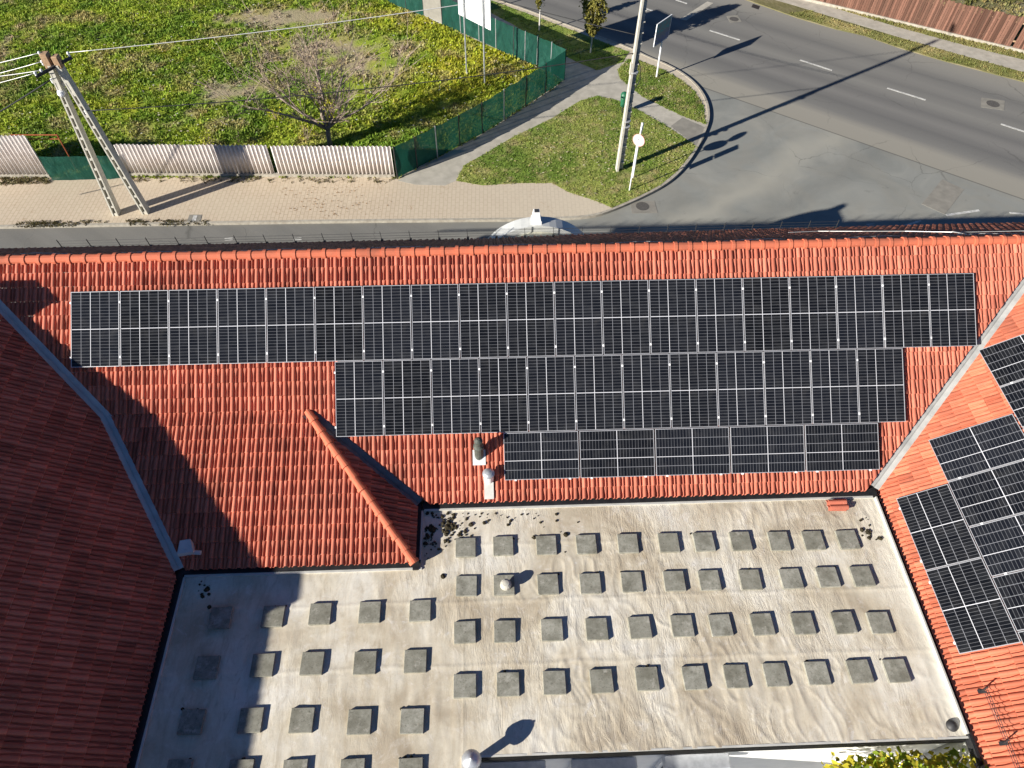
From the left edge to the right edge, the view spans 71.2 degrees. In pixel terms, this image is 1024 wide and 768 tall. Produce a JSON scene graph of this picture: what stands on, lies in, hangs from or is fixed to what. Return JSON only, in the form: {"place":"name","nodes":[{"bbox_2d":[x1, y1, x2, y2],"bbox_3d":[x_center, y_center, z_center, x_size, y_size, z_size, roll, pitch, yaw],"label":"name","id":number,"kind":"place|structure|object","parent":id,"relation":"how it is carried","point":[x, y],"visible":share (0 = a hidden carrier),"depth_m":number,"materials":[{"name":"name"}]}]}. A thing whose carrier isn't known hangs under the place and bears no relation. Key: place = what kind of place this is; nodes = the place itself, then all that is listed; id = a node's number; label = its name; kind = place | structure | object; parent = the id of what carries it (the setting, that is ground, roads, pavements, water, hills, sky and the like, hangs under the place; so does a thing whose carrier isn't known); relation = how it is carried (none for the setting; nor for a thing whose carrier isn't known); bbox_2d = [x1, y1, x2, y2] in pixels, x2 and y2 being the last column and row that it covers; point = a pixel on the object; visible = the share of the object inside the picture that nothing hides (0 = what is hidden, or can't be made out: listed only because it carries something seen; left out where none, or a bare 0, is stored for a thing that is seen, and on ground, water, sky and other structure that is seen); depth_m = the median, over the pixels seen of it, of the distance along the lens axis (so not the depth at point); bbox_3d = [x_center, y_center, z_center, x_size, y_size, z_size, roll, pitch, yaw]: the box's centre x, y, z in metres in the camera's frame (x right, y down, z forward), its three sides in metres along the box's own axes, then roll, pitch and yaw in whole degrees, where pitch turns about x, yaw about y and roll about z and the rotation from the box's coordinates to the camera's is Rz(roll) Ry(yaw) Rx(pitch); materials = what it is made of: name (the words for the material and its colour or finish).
{"place":"outdoors","nodes":[
{"label":"outdoors","id":0,"kind":"place"},
{"bbox_2d":[0,0,560,179],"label":"lawn","id":1,"kind":"structure","parent":0,"point":[267,16],"depth_m":43.29,"materials":[{"name":"green plant"}]},
{"bbox_2d":[181,0,423,145],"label":"bare tree","id":2,"kind":"object","parent":1,"relation":"on","point":[330,121],"visible":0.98,"depth_m":36.31,"materials":[{"name":"brown plant"}]},
{"bbox_2d":[458,0,490,84],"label":"billboard","id":3,"kind":"object","parent":1,"relation":"on","point":[479,13],"visible":1,"depth_m":39.73,"materials":[{"name":"metal"}]},
{"bbox_2d":[0,0,706,224],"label":"pavement","id":4,"kind":"structure","parent":0,"point":[170,198],"depth_m":35.82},
{"bbox_2d":[0,135,49,177],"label":"corrugated fence","id":5,"kind":"object","parent":4,"relation":"on","point":[19,157],"visible":1,"depth_m":35.97,"materials":[{"name":"metal"}]},
{"bbox_2d":[39,156,119,179],"bbox_3d":[-21.640,-10.937,36.089,3.760,1.439,0.118,-3,53,-3],"label":"tarpaulin","id":6,"kind":"object","parent":4,"relation":"on","point":[69,168],"visible":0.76,"depth_m":36.08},
{"bbox_2d":[33,51,149,215],"bbox_3d":[-18.633,-10.683,31.869,1.782,8.331,0.914,-8,53,-7],"label":"utility pole","id":7,"kind":"object","parent":4,"relation":"on","point":[55,67],"visible":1,"depth_m":31.48,"materials":[{"name":"concrete"}]},
{"bbox_2d":[87,53,633,110],"bbox_3d":[-6.365,-13.345,31.576,24.135,0.867,0.040,-7,53,-6],"label":"overhead wire","id":8,"kind":"object","parent":7,"relation":"attached to","point":[359,89],"visible":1,"depth_m":31.78,"materials":[{"name":"grey metal"}]},
{"bbox_2d":[114,144,394,177],"bbox_3d":[-12.928,-11.298,36.283,13.776,1.924,0.201,0,53,0],"label":"corrugated fence","id":9,"kind":"object","parent":4,"relation":"on","point":[215,160],"visible":0.99,"depth_m":36.23,"materials":[{"name":"metal"}]},
{"bbox_2d":[393,50,566,177],"bbox_3d":[-1.260,-14.854,39.076,0.418,1.970,13.236,37,61,24],"label":"screen fence","id":10,"kind":"object","parent":4,"relation":"on","point":[419,150],"visible":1,"depth_m":38.49,"materials":[{"name":"fabric"}]},
{"bbox_2d":[440,0,566,78],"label":"screen fence","id":11,"kind":"object","parent":4,"relation":"on","point":[520,44],"visible":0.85,"depth_m":43.87,"materials":[{"name":"fabric"}]},
{"bbox_2d":[491,0,628,69],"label":"lawn","id":12,"kind":"structure","parent":4,"relation":"on","point":[551,34],"depth_m":45.73,"materials":[{"name":"green plant"}]},
{"bbox_2d":[579,0,608,52],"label":"columnar tree","id":13,"kind":"object","parent":12,"relation":"on","point":[591,11],"visible":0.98,"depth_m":42.59,"materials":[{"name":"green plant"}]},
{"bbox_2d":[456,96,697,207],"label":"lawn","id":14,"kind":"structure","parent":4,"relation":"on","point":[578,161],"depth_m":38.13,"materials":[{"name":"green plant"}]},
{"bbox_2d":[615,0,646,171],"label":"lamp pole","id":15,"kind":"object","parent":14,"relation":"on","point":[631,87],"visible":0.97,"depth_m":33.66,"materials":[{"name":"concrete"}]},
{"bbox_2d":[616,59,706,123],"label":"lawn","id":16,"kind":"structure","parent":4,"relation":"on","point":[654,73],"depth_m":42.09,"materials":[{"name":"green plant"}]},
{"bbox_2d":[0,0,1023,247],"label":"road","id":17,"kind":"structure","parent":0,"point":[848,138],"depth_m":39.35,"materials":[{"name":"grey asphalt"}]},
{"bbox_2d":[0,0,709,228],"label":"kerb","id":18,"kind":"structure","parent":17,"relation":"on","point":[598,214],"depth_m":34.92,"materials":[{"name":"concrete"}]},
{"bbox_2d":[0,209,1023,767],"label":"tiled building","id":19,"kind":"structure","parent":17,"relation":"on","point":[140,507],"depth_m":15.67,"materials":[{"name":"tile"}]},
{"bbox_2d":[69,291,119,367],"bbox_3d":[-9.604,-1.260,16.449,1.117,0.043,1.736,-1,88,-2],"label":"solar panel","id":20,"kind":"object","parent":19,"relation":"on","point":[95,329],"visible":1,"depth_m":16.44,"materials":[{"name":"glass"}]},
{"bbox_2d":[119,290,168,365],"bbox_3d":[-8.489,-1.287,16.485,1.117,0.043,1.736,-1,88,-2],"label":"solar panel","id":21,"kind":"object","parent":19,"relation":"on","point":[144,328],"visible":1,"depth_m":16.48,"materials":[{"name":"black glass"}]},
{"bbox_2d":[177,709,205,734],"bbox_3d":[-6.210,6.558,13.861,0.452,0.086,0.452,-1,52,-1],"label":"concrete slab","id":22,"kind":"object","parent":19,"relation":"on","point":[191,722],"depth_m":13.82,"materials":[{"name":"grey concrete"}]},
{"bbox_2d":[168,289,217,364],"bbox_3d":[-7.374,-1.315,16.511,1.117,0.043,1.736,-1,88,-2],"label":"solar panel","id":23,"kind":"object","parent":19,"relation":"on","point":[193,327],"visible":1,"depth_m":16.50,"materials":[{"name":"black glass"}]},
{"bbox_2d":[193,656,220,679],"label":"concrete slab","id":24,"kind":"object","parent":19,"relation":"on","point":[206,667],"depth_m":14.45,"materials":[{"name":"grey concrete"}]},
{"bbox_2d":[207,607,233,628],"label":"concrete slab","id":25,"kind":"object","parent":19,"relation":"on","point":[220,617],"depth_m":15.05,"materials":[{"name":"grey concrete"}]},
{"bbox_2d":[217,288,266,363],"bbox_3d":[-6.259,-1.343,16.545,1.117,0.043,1.736,-1,88,-2],"label":"solar panel","id":26,"kind":"object","parent":19,"relation":"on","point":[242,337],"visible":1,"depth_m":16.54,"materials":[{"name":"black glass"}]},
{"bbox_2d":[237,707,264,733],"bbox_3d":[-5.073,6.542,13.890,0.452,0.086,0.452,-2,52,-2],"label":"concrete slab","id":27,"kind":"object","parent":19,"relation":"on","point":[250,720],"depth_m":13.85,"materials":[{"name":"grey concrete"}]},
{"bbox_2d":[249,653,275,677],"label":"concrete slab","id":28,"kind":"object","parent":19,"relation":"on","point":[262,665],"depth_m":14.48,"materials":[{"name":"grey concrete"}]},
{"bbox_2d":[265,287,314,362],"bbox_3d":[-5.144,-1.371,16.576,1.117,0.043,1.736,-1,88,-2],"label":"solar panel","id":29,"kind":"object","parent":19,"relation":"on","point":[290,324],"visible":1,"depth_m":16.57,"materials":[{"name":"black glass"}]},
{"bbox_2d":[288,707,314,733],"bbox_3d":[-4.082,6.542,13.892,0.452,0.086,0.452,-1,53,-1],"label":"concrete slab","id":30,"kind":"object","parent":19,"relation":"on","point":[301,720],"depth_m":13.85,"materials":[{"name":"grey concrete"}]},
{"bbox_2d":[299,652,324,675],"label":"concrete slab","id":31,"kind":"object","parent":19,"relation":"on","point":[312,663],"depth_m":14.50,"materials":[{"name":"grey concrete"}]},
{"bbox_2d":[314,286,363,361],"bbox_3d":[-4.028,-1.399,16.607,1.117,0.043,1.736,-1,88,-2],"label":"solar panel","id":32,"kind":"object","parent":19,"relation":"on","point":[339,321],"visible":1,"depth_m":16.60,"materials":[{"name":"black glass"}]},
{"bbox_2d":[346,709,371,734],"bbox_3d":[-2.962,6.569,13.883,0.452,0.086,0.452,-1,52,-2],"label":"concrete slab","id":33,"kind":"object","parent":19,"relation":"on","point":[359,722],"depth_m":13.84,"materials":[{"name":"grey concrete"}]},
{"bbox_2d":[334,361,383,436],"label":"solar panel","id":34,"kind":"object","parent":19,"relation":"on","point":[359,396],"visible":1,"depth_m":16.55,"materials":[{"name":"black glass"}]},
{"bbox_2d":[353,651,376,674],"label":"concrete slab","id":35,"kind":"object","parent":19,"relation":"on","point":[364,662],"depth_m":14.52,"materials":[{"name":"grey concrete"}]},
{"bbox_2d":[362,285,411,360],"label":"solar panel","id":36,"kind":"object","parent":19,"relation":"on","point":[387,321],"visible":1,"depth_m":16.62,"materials":[{"name":"black glass"}]},
{"bbox_2d":[382,360,431,435],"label":"solar panel","id":37,"kind":"object","parent":19,"relation":"on","point":[407,399],"visible":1,"depth_m":16.58,"materials":[{"name":"black glass"}]},
{"bbox_2d":[400,708,423,733],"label":"concrete slab","id":38,"kind":"object","parent":19,"relation":"on","point":[411,720],"depth_m":13.86,"materials":[{"name":"grey concrete"}]},
{"bbox_2d":[404,649,426,673],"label":"concrete slab","id":39,"kind":"object","parent":19,"relation":"on","point":[415,661],"depth_m":14.55,"materials":[{"name":"grey concrete"}]},
{"bbox_2d":[410,284,459,358],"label":"solar panel","id":40,"kind":"object","parent":19,"relation":"on","point":[435,321],"visible":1,"depth_m":16.66,"materials":[{"name":"black glass"}]},
{"bbox_2d":[430,358,479,433],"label":"solar panel","id":41,"kind":"object","parent":19,"relation":"on","point":[455,398],"visible":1,"depth_m":16.61,"materials":[{"name":"black glass"}]},
{"bbox_2d":[453,673,475,698],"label":"concrete slab","id":42,"kind":"object","parent":19,"relation":"on","point":[464,685],"depth_m":14.25,"materials":[{"name":"grey concrete"}]},
{"bbox_2d":[454,621,475,643],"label":"concrete slab","id":43,"kind":"object","parent":19,"relation":"on","point":[464,632],"depth_m":14.90,"materials":[{"name":"grey concrete"}]},
{"bbox_2d":[458,283,507,357],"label":"solar panel","id":44,"kind":"object","parent":19,"relation":"on","point":[483,323],"visible":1,"depth_m":16.68,"materials":[{"name":"black glass"}]},
{"bbox_2d":[479,357,527,432],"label":"solar panel","id":45,"kind":"object","parent":19,"relation":"on","point":[503,393],"visible":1,"depth_m":16.64,"materials":[{"name":"black glass"}]},
{"bbox_2d":[497,672,519,696],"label":"concrete slab","id":46,"kind":"object","parent":19,"relation":"on","point":[507,684],"depth_m":14.29,"materials":[{"name":"grey concrete"}]},
{"bbox_2d":[506,282,554,356],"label":"solar panel","id":47,"kind":"object","parent":19,"relation":"on","point":[531,325],"visible":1,"depth_m":16.72,"materials":[{"name":"black glass"}]},
{"bbox_2d":[181,511,882,758],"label":"moss crumbs","id":48,"kind":"object","parent":19,"relation":"on","point":[431,528],"visible":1,"depth_m":16.34,"materials":[{"name":"plant"}]},
{"bbox_2d":[503,431,578,480],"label":"solar panel","id":49,"kind":"object","parent":19,"relation":"on","point":[540,455],"visible":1,"depth_m":16.63,"materials":[{"name":"black glass"}]},
{"bbox_2d":[526,356,575,431],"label":"solar panel","id":50,"kind":"object","parent":19,"relation":"on","point":[551,394],"visible":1,"depth_m":16.68,"materials":[{"name":"black glass"}]},
{"bbox_2d":[542,670,565,694],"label":"concrete slab","id":51,"kind":"object","parent":19,"relation":"on","point":[554,682],"depth_m":14.30,"materials":[{"name":"grey concrete"}]},
{"bbox_2d":[554,281,602,355],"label":"solar panel","id":52,"kind":"object","parent":19,"relation":"on","point":[578,316],"visible":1,"depth_m":16.75,"materials":[{"name":"black glass"}]},
{"bbox_2d":[574,355,623,429],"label":"solar panel","id":53,"kind":"object","parent":19,"relation":"on","point":[599,395],"visible":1,"depth_m":16.71,"materials":[{"name":"black glass"}]},
{"bbox_2d":[589,669,613,693],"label":"concrete slab","id":54,"kind":"object","parent":19,"relation":"on","point":[601,680],"depth_m":14.33,"materials":[{"name":"grey concrete"}]},
{"bbox_2d":[569,756,637,767],"bbox_3d":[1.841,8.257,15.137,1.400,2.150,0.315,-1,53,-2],"label":"car","id":55,"kind":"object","parent":19,"relation":"in","point":[611,762],"depth_m":14.30,"materials":[{"name":"white paint"}]},
{"bbox_2d":[579,429,654,478],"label":"solar panel","id":56,"kind":"object","parent":19,"relation":"on","point":[616,453],"visible":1,"depth_m":16.67,"materials":[{"name":"black glass"}]},
{"bbox_2d":[601,280,649,354],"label":"solar panel","id":57,"kind":"object","parent":19,"relation":"on","point":[625,312],"visible":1,"depth_m":16.78,"materials":[{"name":"black glass"}]},
{"bbox_2d":[627,616,651,638],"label":"concrete slab","id":58,"kind":"object","parent":19,"relation":"on","point":[639,627],"depth_m":14.99,"materials":[{"name":"grey concrete"}]},
{"bbox_2d":[622,354,670,428],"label":"solar panel","id":59,"kind":"object","parent":19,"relation":"on","point":[646,390],"visible":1,"depth_m":16.73,"materials":[{"name":"black glass"}]},
{"bbox_2d":[634,667,659,690],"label":"concrete slab","id":60,"kind":"object","parent":19,"relation":"on","point":[647,679],"depth_m":14.36,"materials":[{"name":"grey concrete"}]},
{"bbox_2d":[648,279,696,353],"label":"solar panel","id":61,"kind":"object","parent":19,"relation":"on","point":[673,323],"visible":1,"depth_m":16.81,"materials":[{"name":"black glass"}]},
{"bbox_2d":[653,753,730,767],"bbox_3d":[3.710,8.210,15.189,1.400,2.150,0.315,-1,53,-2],"label":"car","id":62,"kind":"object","parent":19,"relation":"in","point":[712,760],"depth_m":14.34,"materials":[{"name":"white paint"}]},
{"bbox_2d":[655,427,729,476],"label":"solar panel","id":63,"kind":"object","parent":19,"relation":"on","point":[691,451],"visible":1,"depth_m":16.72,"materials":[{"name":"black glass"}]},
{"bbox_2d":[669,353,717,427],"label":"solar panel","id":64,"kind":"object","parent":19,"relation":"on","point":[693,385],"visible":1,"depth_m":16.77,"materials":[{"name":"black glass"}]},
{"bbox_2d":[681,666,707,690],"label":"concrete slab","id":65,"kind":"object","parent":19,"relation":"on","point":[694,677],"depth_m":14.38,"materials":[{"name":"grey concrete"}]},
{"bbox_2d":[695,278,744,352],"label":"solar panel","id":66,"kind":"object","parent":19,"relation":"on","point":[719,306],"visible":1,"depth_m":16.84,"materials":[{"name":"black glass"}]},
{"bbox_2d":[722,664,748,688],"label":"concrete slab","id":67,"kind":"object","parent":19,"relation":"on","point":[735,676],"depth_m":14.41,"materials":[{"name":"grey concrete"}]},
{"bbox_2d":[716,352,764,426],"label":"solar panel","id":68,"kind":"object","parent":19,"relation":"on","point":[740,384],"visible":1,"depth_m":16.80,"materials":[{"name":"black glass"}]},
{"bbox_2d":[749,613,775,635],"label":"concrete slab","id":69,"kind":"object","parent":19,"relation":"on","point":[761,624],"depth_m":15.05,"materials":[{"name":"grey concrete"}]},
{"bbox_2d":[742,277,790,350],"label":"solar panel","id":70,"kind":"object","parent":19,"relation":"on","point":[766,306],"visible":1,"depth_m":16.87,"materials":[{"name":"black glass"}]},
{"bbox_2d":[730,425,804,474],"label":"solar panel","id":71,"kind":"object","parent":19,"relation":"on","point":[764,449],"visible":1,"depth_m":16.77,"materials":[{"name":"black glass"}]},
{"bbox_2d":[762,663,789,686],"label":"concrete slab","id":72,"kind":"object","parent":19,"relation":"on","point":[775,674],"depth_m":14.43,"materials":[{"name":"grey concrete"}]},
{"bbox_2d":[763,350,811,424],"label":"solar panel","id":73,"kind":"object","parent":19,"relation":"on","point":[787,382],"visible":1,"depth_m":16.82,"materials":[{"name":"black glass"}]},
{"bbox_2d":[789,276,837,349],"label":"solar panel","id":74,"kind":"object","parent":19,"relation":"on","point":[813,315],"visible":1,"depth_m":16.91,"materials":[{"name":"black glass"}]},
{"bbox_2d":[803,661,831,684],"bbox_3d":[6.185,5.872,14.497,0.452,0.086,0.452,-1,53,-1],"label":"concrete slab","id":75,"kind":"object","parent":19,"relation":"on","point":[816,672],"depth_m":14.46,"materials":[{"name":"grey concrete"}]},
{"bbox_2d":[810,349,858,423],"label":"solar panel","id":76,"kind":"object","parent":19,"relation":"on","point":[834,386],"visible":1,"depth_m":16.86,"materials":[{"name":"black glass"}]},
{"bbox_2d":[804,423,879,471],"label":"solar panel","id":77,"kind":"object","parent":19,"relation":"on","point":[835,447],"visible":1,"depth_m":16.82,"materials":[{"name":"black glass"}]},
{"bbox_2d":[829,611,857,634],"bbox_3d":[7.011,5.057,15.119,0.452,0.086,0.452,-2,53,-2],"label":"concrete slab","id":78,"kind":"object","parent":19,"relation":"on","point":[843,622],"depth_m":15.08,"materials":[{"name":"grey concrete"}]},
{"bbox_2d":[844,659,874,683],"bbox_3d":[7.055,5.847,14.518,0.452,0.086,0.452,-3,53,-2],"label":"concrete slab","id":79,"kind":"object","parent":19,"relation":"on","point":[859,672],"depth_m":14.48,"materials":[{"name":"grey concrete"}]},
{"bbox_2d":[835,275,884,348],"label":"solar panel","id":80,"kind":"object","parent":19,"relation":"on","point":[859,303],"visible":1,"depth_m":16.93,"materials":[{"name":"black glass"}]},
{"bbox_2d":[865,612,893,633],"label":"concrete slab","id":81,"kind":"object","parent":19,"relation":"on","point":[879,623],"depth_m":15.09,"materials":[{"name":"grey concrete"}]},
{"bbox_2d":[856,348,905,422],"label":"solar panel","id":82,"kind":"object","parent":19,"relation":"on","point":[880,378],"visible":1,"depth_m":16.89,"materials":[{"name":"black glass"}]},
{"bbox_2d":[881,659,911,682],"bbox_3d":[7.809,5.839,14.536,0.452,0.086,0.452,-2,52,-1],"label":"concrete slab","id":83,"kind":"object","parent":19,"relation":"on","point":[896,670],"depth_m":14.50,"materials":[{"name":"grey concrete"}]},
{"bbox_2d":[882,274,930,347],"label":"solar panel","id":84,"kind":"object","parent":19,"relation":"on","point":[906,313],"visible":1,"depth_m":16.96,"materials":[{"name":"black glass"}]},
{"bbox_2d":[896,484,981,570],"bbox_3d":[9.311,3.135,15.686,1.117,0.045,1.736,-25,47,26],"label":"solar panel","id":85,"kind":"object","parent":19,"relation":"on","point":[939,531],"visible":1,"depth_m":15.64,"materials":[{"name":"black glass"}]},
{"bbox_2d":[928,273,976,346],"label":"solar panel","id":86,"kind":"object","parent":19,"relation":"on","point":[952,309],"visible":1,"depth_m":17.00,"materials":[{"name":"black glass"}]},
{"bbox_2d":[926,558,1020,653],"bbox_3d":[9.373,4.526,14.618,1.117,0.044,1.736,-25,47,26],"label":"solar panel","id":87,"kind":"object","parent":19,"relation":"on","point":[975,613],"visible":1,"depth_m":14.57,"materials":[{"name":"black glass"}]},
{"bbox_2d":[929,414,1023,481],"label":"solar panel","id":88,"kind":"object","parent":19,"relation":"on","point":[982,447],"visible":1,"depth_m":15.93,"materials":[{"name":"black glass"}]},
{"bbox_2d":[948,460,1023,526],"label":"solar panel","id":89,"kind":"object","parent":19,"relation":"on","point":[981,498],"visible":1,"depth_m":15.35,"materials":[{"name":"black glass"}]},
{"bbox_2d":[969,513,1023,576],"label":"solar panel","id":90,"kind":"object","parent":19,"relation":"on","point":[1000,543],"visible":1,"depth_m":14.80,"materials":[{"name":"black glass"}]},
{"bbox_2d":[979,334,1023,386],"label":"solar panel","id":91,"kind":"object","parent":19,"relation":"on","point":[1004,361],"visible":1,"depth_m":16.50,"materials":[{"name":"black glass"}]},
{"bbox_2d":[992,570,1023,630],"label":"solar panel","id":92,"kind":"object","parent":19,"relation":"on","point":[1010,587],"visible":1,"depth_m":14.28,"materials":[{"name":"black glass"}]},
{"bbox_2d":[1000,379,1023,427],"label":"solar panel","id":93,"kind":"object","parent":19,"relation":"on","point":[1013,393],"visible":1,"depth_m":16.00,"materials":[{"name":"black glass"}]},
{"bbox_2d":[922,179,963,213],"bbox_3d":[22.045,-9.584,36.499,1.191,0.020,2.741,35,60,24],"label":"road patch","id":94,"kind":"object","parent":17,"relation":"on","point":[943,196],"visible":1,"depth_m":36.47,"materials":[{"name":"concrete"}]},
{"bbox_2d":[398,57,704,185],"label":"path","id":95,"kind":"structure","parent":0,"point":[581,82],"depth_m":40.62,"materials":[{"name":"concrete"}]},
{"bbox_2d":[747,0,1023,81],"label":"verge","id":96,"kind":"structure","parent":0,"point":[781,7],"depth_m":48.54,"materials":[{"name":"green plant"}]},
{"bbox_2d":[777,0,1023,71],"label":"footpath","id":97,"kind":"structure","parent":96,"relation":"on","point":[991,57],"depth_m":46.38,"materials":[{"name":"concrete"}]},
{"bbox_2d":[804,0,1023,52],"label":"board fence","id":98,"kind":"object","parent":96,"relation":"on","point":[959,12],"visible":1,"depth_m":45.98,"materials":[{"name":"wood"}]},
{"bbox_2d":[861,0,1023,47],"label":"weeds","id":99,"kind":"object","parent":96,"relation":"on","point":[968,2],"visible":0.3,"depth_m":48.79,"materials":[{"name":"green plant"}]},
{"bbox_2d":[821,746,988,767],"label":"courtyard tree","id":100,"kind":"object","parent":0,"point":[907,760],"visible":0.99,"depth_m":13.78,"materials":[{"name":"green plant"}]},
{"bbox_2d":[833,2,1023,57],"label":"grass","id":101,"kind":"structure","parent":0,"point":[998,51],"depth_m":46.09,"materials":[{"name":"green plant"}]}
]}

